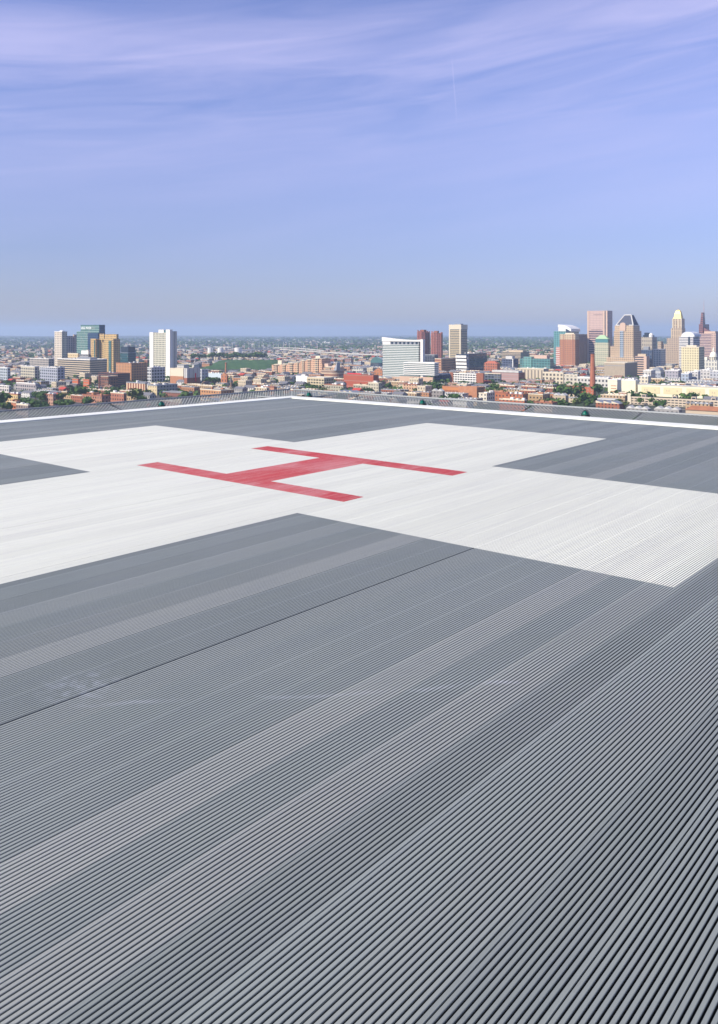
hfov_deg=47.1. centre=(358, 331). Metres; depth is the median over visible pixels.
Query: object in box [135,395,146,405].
leafy tree
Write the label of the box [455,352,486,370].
office building
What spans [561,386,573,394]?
leafy tree
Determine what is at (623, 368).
windowless block
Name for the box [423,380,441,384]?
leafy tree
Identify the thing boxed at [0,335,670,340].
hills
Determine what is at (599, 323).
office tower
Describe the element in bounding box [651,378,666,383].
terrace row
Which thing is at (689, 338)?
office tower
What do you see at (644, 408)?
building
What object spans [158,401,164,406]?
edge light
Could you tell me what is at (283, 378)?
loft building
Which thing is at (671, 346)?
office tower
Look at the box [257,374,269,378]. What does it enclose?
loft building
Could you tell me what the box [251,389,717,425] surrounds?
safety net
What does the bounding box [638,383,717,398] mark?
factory
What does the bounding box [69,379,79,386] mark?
warehouse
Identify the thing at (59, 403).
leafy tree
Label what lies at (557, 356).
office block
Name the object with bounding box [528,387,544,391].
gabled house
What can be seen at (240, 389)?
gabled house
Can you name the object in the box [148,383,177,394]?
office block
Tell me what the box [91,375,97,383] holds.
loft building
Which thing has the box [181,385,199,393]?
terrace row
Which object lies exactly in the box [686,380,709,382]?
workshop
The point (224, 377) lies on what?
church
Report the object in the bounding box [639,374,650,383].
office block
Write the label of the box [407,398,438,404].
workshop
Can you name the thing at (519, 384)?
gabled house
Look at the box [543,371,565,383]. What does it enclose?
civic building
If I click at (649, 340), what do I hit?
office tower
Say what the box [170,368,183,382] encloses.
warehouse
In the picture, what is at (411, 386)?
building
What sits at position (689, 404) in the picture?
workshop
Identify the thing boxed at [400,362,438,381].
hotel wing
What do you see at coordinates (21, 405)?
building
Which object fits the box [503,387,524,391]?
workshop
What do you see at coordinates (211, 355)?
leafy tree
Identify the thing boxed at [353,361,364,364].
office block
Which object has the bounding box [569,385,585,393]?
leafy tree
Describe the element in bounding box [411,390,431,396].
terrace row
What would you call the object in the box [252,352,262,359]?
leafy tree
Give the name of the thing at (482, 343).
woodland
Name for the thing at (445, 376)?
office block
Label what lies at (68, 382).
gabled house
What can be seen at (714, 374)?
office block
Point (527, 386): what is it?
terrace row
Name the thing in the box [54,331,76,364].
apartment tower
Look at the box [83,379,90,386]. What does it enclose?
warehouse
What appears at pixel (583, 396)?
leafy tree
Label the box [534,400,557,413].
building
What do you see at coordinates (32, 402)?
leafy tree
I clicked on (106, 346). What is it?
apartment tower
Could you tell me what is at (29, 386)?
office block
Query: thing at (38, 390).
workshop
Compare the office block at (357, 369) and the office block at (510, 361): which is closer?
the office block at (357, 369)
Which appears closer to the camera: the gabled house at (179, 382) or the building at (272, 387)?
the building at (272, 387)
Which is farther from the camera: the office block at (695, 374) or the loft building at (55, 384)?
the office block at (695, 374)
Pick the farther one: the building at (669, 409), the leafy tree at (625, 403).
the leafy tree at (625, 403)
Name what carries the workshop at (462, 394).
on the ground
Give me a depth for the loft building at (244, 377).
1480.17 m
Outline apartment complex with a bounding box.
[272,356,343,374]
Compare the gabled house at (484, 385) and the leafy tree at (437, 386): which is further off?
the gabled house at (484, 385)
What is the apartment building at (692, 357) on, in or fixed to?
on the ground
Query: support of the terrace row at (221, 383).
on the ground
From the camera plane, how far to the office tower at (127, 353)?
1959.79 m
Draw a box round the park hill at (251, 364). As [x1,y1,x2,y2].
[200,360,287,369]
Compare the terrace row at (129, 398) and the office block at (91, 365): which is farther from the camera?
the office block at (91, 365)
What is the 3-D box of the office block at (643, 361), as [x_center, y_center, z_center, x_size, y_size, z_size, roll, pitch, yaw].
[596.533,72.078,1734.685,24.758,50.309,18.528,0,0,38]
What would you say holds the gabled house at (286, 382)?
on the ground
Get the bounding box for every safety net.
[0,389,327,419]
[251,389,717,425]
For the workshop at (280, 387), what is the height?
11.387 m
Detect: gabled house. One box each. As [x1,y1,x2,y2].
[21,390,34,397]
[35,384,46,389]
[58,386,69,390]
[65,379,71,385]
[144,392,155,401]
[176,379,183,385]
[202,381,211,384]
[234,386,247,392]
[244,384,257,390]
[279,381,290,384]
[284,375,295,381]
[295,380,305,385]
[381,381,390,387]
[392,391,406,395]
[475,383,489,387]
[513,382,525,387]
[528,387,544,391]
[703,395,717,399]
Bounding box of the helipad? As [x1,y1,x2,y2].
[0,396,717,1023]
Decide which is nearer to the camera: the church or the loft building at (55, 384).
the loft building at (55, 384)
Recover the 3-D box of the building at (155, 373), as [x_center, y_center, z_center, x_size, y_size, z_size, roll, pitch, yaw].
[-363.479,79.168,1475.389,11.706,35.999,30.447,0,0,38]
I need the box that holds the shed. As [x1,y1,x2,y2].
[685,405,717,414]
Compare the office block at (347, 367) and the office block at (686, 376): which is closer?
the office block at (686, 376)
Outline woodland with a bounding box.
[0,337,710,397]
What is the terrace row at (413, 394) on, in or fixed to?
on the ground
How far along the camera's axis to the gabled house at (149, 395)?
1108.89 m
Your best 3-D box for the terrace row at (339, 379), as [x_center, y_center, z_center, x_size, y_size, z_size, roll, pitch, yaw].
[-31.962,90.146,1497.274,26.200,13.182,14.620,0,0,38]
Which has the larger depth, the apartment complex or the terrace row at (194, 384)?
the apartment complex
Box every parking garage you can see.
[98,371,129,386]
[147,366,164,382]
[307,376,333,387]
[450,372,484,383]
[485,373,501,381]
[628,393,717,406]
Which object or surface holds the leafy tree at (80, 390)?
on the ground
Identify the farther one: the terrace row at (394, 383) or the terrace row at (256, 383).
the terrace row at (394, 383)
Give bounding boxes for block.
[0,366,9,379]
[0,383,10,394]
[16,381,37,390]
[21,365,38,378]
[29,357,54,369]
[40,365,64,383]
[57,357,106,378]
[68,353,79,357]
[80,350,90,356]
[116,361,147,381]
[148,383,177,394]
[163,390,192,396]
[200,369,208,383]
[321,362,343,377]
[341,365,352,370]
[343,373,378,386]
[352,367,366,371]
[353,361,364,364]
[425,354,437,361]
[434,373,449,381]
[435,358,455,370]
[501,350,528,363]
[501,356,517,367]
[520,355,553,368]
[556,347,559,365]
[604,361,637,376]
[635,354,649,375]
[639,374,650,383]
[641,346,652,366]
[643,369,654,377]
[652,367,663,377]
[665,369,681,377]
[681,371,691,381]
[690,370,699,379]
[700,368,710,379]
[710,370,717,378]
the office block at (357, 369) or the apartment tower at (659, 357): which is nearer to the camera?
the office block at (357, 369)
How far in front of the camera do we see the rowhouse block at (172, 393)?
1183.81 m
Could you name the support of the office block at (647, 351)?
on the ground
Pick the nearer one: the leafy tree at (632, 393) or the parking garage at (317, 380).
the leafy tree at (632, 393)
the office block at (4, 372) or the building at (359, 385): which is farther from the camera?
the office block at (4, 372)
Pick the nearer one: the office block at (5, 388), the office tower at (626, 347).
the office block at (5, 388)
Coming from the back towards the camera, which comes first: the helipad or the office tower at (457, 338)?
the office tower at (457, 338)
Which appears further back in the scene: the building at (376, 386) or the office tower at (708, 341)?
the office tower at (708, 341)
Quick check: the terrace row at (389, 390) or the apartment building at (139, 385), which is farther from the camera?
the apartment building at (139, 385)
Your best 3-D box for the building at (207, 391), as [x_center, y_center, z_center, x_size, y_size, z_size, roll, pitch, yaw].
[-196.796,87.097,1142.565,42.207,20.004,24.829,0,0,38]
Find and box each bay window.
[97,340,99,358]
[109,341,110,370]
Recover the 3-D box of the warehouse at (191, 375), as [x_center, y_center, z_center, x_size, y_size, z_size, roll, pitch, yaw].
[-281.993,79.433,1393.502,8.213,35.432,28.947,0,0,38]
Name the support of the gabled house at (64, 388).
on the ground
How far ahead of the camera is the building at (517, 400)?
993.82 m
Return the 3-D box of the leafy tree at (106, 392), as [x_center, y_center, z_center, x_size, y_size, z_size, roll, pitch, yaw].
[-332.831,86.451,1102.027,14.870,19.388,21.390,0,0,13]
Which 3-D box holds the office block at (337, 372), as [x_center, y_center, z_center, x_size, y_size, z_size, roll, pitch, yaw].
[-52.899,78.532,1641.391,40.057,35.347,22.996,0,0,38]
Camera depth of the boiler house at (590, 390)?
1193.75 m
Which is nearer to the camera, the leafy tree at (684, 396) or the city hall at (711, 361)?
the leafy tree at (684, 396)
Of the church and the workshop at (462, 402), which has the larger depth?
the church
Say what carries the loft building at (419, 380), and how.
on the ground
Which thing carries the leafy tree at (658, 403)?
on the ground
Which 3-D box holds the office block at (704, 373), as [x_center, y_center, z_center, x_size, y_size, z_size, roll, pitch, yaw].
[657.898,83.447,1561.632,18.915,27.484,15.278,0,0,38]
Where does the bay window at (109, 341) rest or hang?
in the apartment tower at (106, 346)
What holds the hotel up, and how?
on the ground
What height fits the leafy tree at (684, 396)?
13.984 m
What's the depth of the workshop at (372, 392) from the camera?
1167.90 m
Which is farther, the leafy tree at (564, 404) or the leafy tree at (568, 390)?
the leafy tree at (568, 390)
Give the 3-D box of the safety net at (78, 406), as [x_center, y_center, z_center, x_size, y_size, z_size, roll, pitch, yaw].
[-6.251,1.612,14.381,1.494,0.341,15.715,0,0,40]
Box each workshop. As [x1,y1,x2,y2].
[32,380,48,385]
[33,389,56,391]
[42,387,58,390]
[267,383,285,385]
[277,386,295,392]
[285,385,304,388]
[338,390,358,396]
[359,390,380,397]
[379,376,391,380]
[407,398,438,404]
[445,392,468,396]
[445,397,472,406]
[460,396,482,405]
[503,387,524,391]
[537,384,556,386]
[596,399,623,408]
[658,377,680,381]
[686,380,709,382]
[686,401,712,407]
[692,383,712,385]
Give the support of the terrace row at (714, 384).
on the ground
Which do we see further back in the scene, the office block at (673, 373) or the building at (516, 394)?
the office block at (673, 373)
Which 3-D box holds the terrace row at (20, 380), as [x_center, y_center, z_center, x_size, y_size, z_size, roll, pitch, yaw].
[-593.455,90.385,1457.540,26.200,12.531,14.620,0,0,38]
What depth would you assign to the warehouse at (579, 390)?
1203.52 m
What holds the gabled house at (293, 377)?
on the ground
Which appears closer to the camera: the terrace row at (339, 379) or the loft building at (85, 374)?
the terrace row at (339, 379)
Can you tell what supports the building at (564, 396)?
on the ground
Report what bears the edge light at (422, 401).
attached to the helipad
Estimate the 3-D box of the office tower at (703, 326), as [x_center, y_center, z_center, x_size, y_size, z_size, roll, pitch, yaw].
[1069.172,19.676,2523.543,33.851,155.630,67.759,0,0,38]
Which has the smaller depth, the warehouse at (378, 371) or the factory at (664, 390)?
the factory at (664, 390)
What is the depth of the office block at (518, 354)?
2368.98 m
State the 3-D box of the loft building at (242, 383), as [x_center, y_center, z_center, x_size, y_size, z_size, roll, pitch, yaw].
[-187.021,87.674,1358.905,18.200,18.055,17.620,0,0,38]
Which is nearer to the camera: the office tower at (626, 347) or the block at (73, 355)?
the block at (73, 355)
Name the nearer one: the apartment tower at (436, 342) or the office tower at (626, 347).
the office tower at (626, 347)
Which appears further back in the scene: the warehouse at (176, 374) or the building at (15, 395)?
the warehouse at (176, 374)
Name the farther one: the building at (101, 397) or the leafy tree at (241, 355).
the leafy tree at (241, 355)
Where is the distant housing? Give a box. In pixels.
[0,348,680,375]
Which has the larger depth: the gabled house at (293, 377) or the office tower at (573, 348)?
the office tower at (573, 348)
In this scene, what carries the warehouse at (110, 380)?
on the ground
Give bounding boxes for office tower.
[120,345,135,361]
[449,324,467,361]
[554,325,579,363]
[559,333,586,365]
[587,311,611,362]
[594,335,609,365]
[606,315,640,361]
[641,333,656,349]
[658,308,684,363]
[679,332,700,367]
[699,312,709,332]
[700,331,717,359]
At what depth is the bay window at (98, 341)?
1847.68 m
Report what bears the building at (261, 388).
on the ground
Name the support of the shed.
on the ground
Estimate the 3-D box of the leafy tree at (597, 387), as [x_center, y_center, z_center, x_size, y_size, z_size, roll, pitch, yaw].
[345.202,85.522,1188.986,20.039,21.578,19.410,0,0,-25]
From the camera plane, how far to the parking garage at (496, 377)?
1507.43 m
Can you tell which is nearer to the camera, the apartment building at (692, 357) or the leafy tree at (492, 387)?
the leafy tree at (492, 387)
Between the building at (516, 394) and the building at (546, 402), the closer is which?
the building at (546, 402)
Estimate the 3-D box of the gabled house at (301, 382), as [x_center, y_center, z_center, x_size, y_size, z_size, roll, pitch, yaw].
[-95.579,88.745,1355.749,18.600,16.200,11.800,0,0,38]
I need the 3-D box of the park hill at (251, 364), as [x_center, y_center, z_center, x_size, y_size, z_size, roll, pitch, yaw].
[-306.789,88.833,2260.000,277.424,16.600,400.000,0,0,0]
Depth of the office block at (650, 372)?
1566.57 m
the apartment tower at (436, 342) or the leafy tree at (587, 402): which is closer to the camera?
the leafy tree at (587, 402)
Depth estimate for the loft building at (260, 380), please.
1380.81 m
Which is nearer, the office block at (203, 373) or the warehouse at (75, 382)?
the warehouse at (75, 382)
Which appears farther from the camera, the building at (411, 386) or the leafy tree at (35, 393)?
the building at (411, 386)
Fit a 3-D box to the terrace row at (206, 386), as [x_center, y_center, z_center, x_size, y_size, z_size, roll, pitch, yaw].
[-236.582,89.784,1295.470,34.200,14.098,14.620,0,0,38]
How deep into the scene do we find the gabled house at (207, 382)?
1407.40 m
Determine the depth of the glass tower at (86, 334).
2009.22 m
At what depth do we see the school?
1182.91 m
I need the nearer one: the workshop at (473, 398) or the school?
the workshop at (473, 398)
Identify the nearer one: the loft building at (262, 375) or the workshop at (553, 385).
the workshop at (553, 385)
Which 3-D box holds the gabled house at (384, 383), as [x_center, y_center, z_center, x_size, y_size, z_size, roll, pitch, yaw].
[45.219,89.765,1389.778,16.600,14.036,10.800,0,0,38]
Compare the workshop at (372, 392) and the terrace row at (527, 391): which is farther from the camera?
the terrace row at (527, 391)
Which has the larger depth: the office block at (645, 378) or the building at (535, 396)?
the office block at (645, 378)
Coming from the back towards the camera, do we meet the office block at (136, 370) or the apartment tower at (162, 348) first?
the apartment tower at (162, 348)
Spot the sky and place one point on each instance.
(186, 167)
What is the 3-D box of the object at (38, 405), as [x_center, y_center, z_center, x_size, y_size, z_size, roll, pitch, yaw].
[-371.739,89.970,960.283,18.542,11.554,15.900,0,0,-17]
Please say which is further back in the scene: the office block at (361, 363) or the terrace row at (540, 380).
the office block at (361, 363)
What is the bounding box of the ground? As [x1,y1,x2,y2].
[0,337,717,425]
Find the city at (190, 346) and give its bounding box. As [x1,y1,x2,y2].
[0,338,612,355]
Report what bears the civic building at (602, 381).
on the ground
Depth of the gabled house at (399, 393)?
1133.62 m
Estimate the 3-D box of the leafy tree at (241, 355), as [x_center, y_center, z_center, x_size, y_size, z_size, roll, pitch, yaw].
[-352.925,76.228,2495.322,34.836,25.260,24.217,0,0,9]
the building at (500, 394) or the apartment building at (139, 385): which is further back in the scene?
the apartment building at (139, 385)
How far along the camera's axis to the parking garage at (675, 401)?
1048.28 m
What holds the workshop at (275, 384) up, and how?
on the ground
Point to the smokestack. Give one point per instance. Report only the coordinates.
(592, 371)
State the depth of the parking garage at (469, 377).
1439.49 m
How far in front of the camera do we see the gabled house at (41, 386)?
1307.39 m
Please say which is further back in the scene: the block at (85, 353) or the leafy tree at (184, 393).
the block at (85, 353)
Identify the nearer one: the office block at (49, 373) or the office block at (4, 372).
the office block at (49, 373)
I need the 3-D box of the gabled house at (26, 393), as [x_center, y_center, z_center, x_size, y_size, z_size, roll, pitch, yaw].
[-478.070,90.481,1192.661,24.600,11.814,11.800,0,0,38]
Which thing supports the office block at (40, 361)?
on the ground
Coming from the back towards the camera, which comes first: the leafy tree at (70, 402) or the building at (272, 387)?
the building at (272, 387)
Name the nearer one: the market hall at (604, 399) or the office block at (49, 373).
the market hall at (604, 399)
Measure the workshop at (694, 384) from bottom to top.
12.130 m
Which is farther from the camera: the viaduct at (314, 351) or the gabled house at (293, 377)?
the viaduct at (314, 351)
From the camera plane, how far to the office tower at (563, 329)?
2401.80 m
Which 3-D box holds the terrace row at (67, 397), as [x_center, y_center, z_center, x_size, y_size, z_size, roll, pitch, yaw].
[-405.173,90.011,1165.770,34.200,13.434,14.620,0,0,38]
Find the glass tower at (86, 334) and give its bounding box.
[77,325,104,353]
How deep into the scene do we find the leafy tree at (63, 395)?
1115.77 m
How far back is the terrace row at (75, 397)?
1109.65 m
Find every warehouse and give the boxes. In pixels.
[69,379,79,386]
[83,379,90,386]
[101,375,117,387]
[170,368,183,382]
[184,368,199,383]
[296,374,308,382]
[374,368,382,375]
[484,361,499,372]
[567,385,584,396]
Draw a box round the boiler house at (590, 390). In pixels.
[585,387,595,395]
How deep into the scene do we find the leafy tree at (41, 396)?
1065.87 m
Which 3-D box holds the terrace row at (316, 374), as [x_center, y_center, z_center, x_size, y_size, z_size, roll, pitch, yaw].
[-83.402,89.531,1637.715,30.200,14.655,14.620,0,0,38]
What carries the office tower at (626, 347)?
on the ground
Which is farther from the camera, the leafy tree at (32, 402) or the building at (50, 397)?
the building at (50, 397)
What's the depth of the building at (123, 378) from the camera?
1412.85 m
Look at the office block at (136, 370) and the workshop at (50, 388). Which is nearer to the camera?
the workshop at (50, 388)
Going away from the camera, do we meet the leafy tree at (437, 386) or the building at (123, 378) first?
the leafy tree at (437, 386)
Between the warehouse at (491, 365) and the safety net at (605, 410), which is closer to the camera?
the safety net at (605, 410)
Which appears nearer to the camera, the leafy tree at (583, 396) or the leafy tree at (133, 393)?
the leafy tree at (583, 396)
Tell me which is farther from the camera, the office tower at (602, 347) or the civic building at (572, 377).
the office tower at (602, 347)
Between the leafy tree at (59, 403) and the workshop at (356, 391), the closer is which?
the leafy tree at (59, 403)
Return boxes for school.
[442,385,484,397]
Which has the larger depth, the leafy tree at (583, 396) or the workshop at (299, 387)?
the workshop at (299, 387)
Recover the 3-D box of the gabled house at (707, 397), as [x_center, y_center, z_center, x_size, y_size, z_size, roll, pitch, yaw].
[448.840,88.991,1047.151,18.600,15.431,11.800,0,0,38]
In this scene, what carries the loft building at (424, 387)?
on the ground
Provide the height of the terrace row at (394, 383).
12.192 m
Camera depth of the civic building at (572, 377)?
1457.84 m
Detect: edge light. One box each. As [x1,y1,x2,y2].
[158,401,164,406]
[419,399,425,404]
[581,410,589,416]
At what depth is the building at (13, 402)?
963.66 m
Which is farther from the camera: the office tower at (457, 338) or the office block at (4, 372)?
the office tower at (457, 338)
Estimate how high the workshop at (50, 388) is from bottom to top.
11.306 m
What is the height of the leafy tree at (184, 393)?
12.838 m
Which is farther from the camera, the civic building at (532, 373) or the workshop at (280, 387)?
the civic building at (532, 373)
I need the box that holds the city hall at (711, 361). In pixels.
[704,347,717,369]
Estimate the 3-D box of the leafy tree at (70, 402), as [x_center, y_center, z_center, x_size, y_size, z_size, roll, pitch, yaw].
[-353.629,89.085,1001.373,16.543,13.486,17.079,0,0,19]
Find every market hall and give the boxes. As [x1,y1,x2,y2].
[208,372,222,378]
[492,370,524,381]
[595,398,622,401]
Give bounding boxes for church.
[221,373,227,382]
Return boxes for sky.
[0,0,717,335]
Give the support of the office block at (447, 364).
on the ground
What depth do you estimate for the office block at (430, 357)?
2008.86 m
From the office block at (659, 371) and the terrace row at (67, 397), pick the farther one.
the office block at (659, 371)
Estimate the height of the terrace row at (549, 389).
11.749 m
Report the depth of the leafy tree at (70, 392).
1132.71 m
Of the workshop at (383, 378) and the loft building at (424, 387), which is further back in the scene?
the workshop at (383, 378)
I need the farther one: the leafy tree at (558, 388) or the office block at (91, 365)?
the office block at (91, 365)
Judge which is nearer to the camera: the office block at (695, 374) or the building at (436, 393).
the building at (436, 393)
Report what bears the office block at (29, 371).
on the ground
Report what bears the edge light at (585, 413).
attached to the helipad
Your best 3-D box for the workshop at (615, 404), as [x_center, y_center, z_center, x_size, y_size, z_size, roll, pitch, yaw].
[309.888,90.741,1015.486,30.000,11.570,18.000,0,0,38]
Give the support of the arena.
on the ground
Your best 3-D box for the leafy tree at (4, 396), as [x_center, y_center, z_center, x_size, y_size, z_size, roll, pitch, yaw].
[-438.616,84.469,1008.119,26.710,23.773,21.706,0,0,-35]
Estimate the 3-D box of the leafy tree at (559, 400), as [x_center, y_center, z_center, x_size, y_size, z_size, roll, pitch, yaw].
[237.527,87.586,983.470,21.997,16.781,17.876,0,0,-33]
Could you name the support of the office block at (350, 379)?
on the ground
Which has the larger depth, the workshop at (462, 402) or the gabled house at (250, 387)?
the gabled house at (250, 387)
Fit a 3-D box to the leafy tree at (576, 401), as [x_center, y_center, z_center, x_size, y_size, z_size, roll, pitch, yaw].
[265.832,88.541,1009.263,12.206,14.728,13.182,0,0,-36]
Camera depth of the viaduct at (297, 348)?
3904.77 m
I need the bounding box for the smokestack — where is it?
[590,354,595,386]
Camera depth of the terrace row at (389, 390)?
1212.09 m
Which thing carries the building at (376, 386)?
on the ground
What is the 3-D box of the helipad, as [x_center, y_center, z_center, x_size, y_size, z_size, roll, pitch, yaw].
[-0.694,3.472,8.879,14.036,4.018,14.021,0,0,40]
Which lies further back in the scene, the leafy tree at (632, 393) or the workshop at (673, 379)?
the workshop at (673, 379)
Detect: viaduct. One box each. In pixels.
[246,349,379,355]
[249,347,323,350]
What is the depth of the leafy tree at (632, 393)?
1084.18 m
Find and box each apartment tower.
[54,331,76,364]
[91,334,119,371]
[149,330,176,379]
[417,330,429,353]
[431,331,442,357]
[653,349,665,366]
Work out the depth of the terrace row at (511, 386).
1305.77 m
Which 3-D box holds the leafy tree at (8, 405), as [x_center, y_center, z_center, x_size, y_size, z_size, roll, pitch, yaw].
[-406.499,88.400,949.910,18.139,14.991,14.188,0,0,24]
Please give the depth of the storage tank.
3288.47 m
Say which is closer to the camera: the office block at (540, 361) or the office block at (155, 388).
the office block at (155, 388)
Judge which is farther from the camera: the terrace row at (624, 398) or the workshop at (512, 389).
the workshop at (512, 389)
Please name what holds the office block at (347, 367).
on the ground
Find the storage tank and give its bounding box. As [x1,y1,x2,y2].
[235,347,241,352]
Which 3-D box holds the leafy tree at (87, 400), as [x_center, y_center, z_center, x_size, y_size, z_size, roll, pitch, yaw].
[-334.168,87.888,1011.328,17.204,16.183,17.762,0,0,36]
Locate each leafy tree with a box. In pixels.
[0,391,11,408]
[0,402,14,409]
[20,397,31,402]
[26,399,40,410]
[31,391,40,400]
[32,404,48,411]
[36,392,45,400]
[53,399,67,409]
[57,392,66,398]
[64,399,74,409]
[67,389,74,395]
[71,386,92,393]
[81,396,94,407]
[103,389,115,394]
[125,388,143,399]
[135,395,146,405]
[181,391,190,396]
[206,353,215,360]
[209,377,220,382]
[237,353,247,359]
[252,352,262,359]
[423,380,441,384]
[432,383,440,389]
[485,386,498,390]
[552,384,565,393]
[554,398,566,403]
[557,401,569,410]
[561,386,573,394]
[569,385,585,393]
[572,398,581,405]
[575,391,593,406]
[583,399,592,406]
[590,383,602,394]
[591,394,596,404]
[620,401,629,408]
[626,390,635,395]
[653,400,664,406]
[680,394,691,398]
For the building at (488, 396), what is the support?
on the ground
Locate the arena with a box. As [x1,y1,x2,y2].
[370,357,382,365]
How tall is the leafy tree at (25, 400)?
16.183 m
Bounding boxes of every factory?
[608,378,638,393]
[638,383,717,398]
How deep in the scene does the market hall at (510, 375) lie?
1552.71 m
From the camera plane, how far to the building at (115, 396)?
1068.11 m
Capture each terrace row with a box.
[13,376,24,379]
[16,379,29,382]
[61,390,70,398]
[71,393,81,402]
[124,391,136,400]
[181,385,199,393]
[187,383,204,386]
[198,384,217,388]
[216,382,228,386]
[233,377,240,382]
[252,382,267,385]
[309,373,324,376]
[334,377,343,381]
[381,388,403,392]
[390,380,406,386]
[404,391,420,396]
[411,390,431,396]
[500,384,517,387]
[519,389,538,392]
[521,385,538,388]
[526,378,544,382]
[543,387,560,393]
[600,393,627,401]
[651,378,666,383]
[696,382,717,385]
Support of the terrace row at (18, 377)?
on the ground
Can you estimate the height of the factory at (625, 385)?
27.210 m
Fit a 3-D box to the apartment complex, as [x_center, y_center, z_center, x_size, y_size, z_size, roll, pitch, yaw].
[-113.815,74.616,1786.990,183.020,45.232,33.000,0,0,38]
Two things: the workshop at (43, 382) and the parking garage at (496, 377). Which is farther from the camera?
the parking garage at (496, 377)
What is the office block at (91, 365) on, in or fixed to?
on the ground
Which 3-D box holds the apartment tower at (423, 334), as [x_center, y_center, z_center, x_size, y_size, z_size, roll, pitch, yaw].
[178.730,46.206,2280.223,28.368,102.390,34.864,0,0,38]
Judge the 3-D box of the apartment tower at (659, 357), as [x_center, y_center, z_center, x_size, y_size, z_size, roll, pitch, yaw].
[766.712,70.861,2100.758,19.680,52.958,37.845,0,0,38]
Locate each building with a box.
[6,392,21,401]
[9,399,19,408]
[16,402,29,417]
[44,392,55,404]
[51,381,65,387]
[79,372,90,380]
[82,392,110,407]
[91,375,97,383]
[110,390,126,404]
[126,380,146,390]
[200,387,233,398]
[238,379,251,386]
[240,375,252,379]
[253,378,266,382]
[255,386,269,393]
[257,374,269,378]
[258,385,276,394]
[277,375,289,382]
[324,383,345,390]
[353,383,367,387]
[368,381,381,391]
[403,382,420,391]
[409,377,422,384]
[417,384,431,391]
[432,388,444,397]
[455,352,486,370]
[479,390,494,403]
[494,390,509,400]
[499,397,526,410]
[505,391,527,399]
[517,367,548,378]
[528,392,549,401]
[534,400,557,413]
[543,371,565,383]
[553,393,568,403]
[564,373,579,384]
[577,376,610,386]
[626,405,650,410]
[654,406,681,412]
[681,345,703,372]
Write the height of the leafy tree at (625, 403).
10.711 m
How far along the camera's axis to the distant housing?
2606.79 m
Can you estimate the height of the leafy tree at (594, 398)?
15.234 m
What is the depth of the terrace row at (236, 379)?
1523.54 m
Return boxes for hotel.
[382,337,424,378]
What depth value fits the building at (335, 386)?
1300.86 m

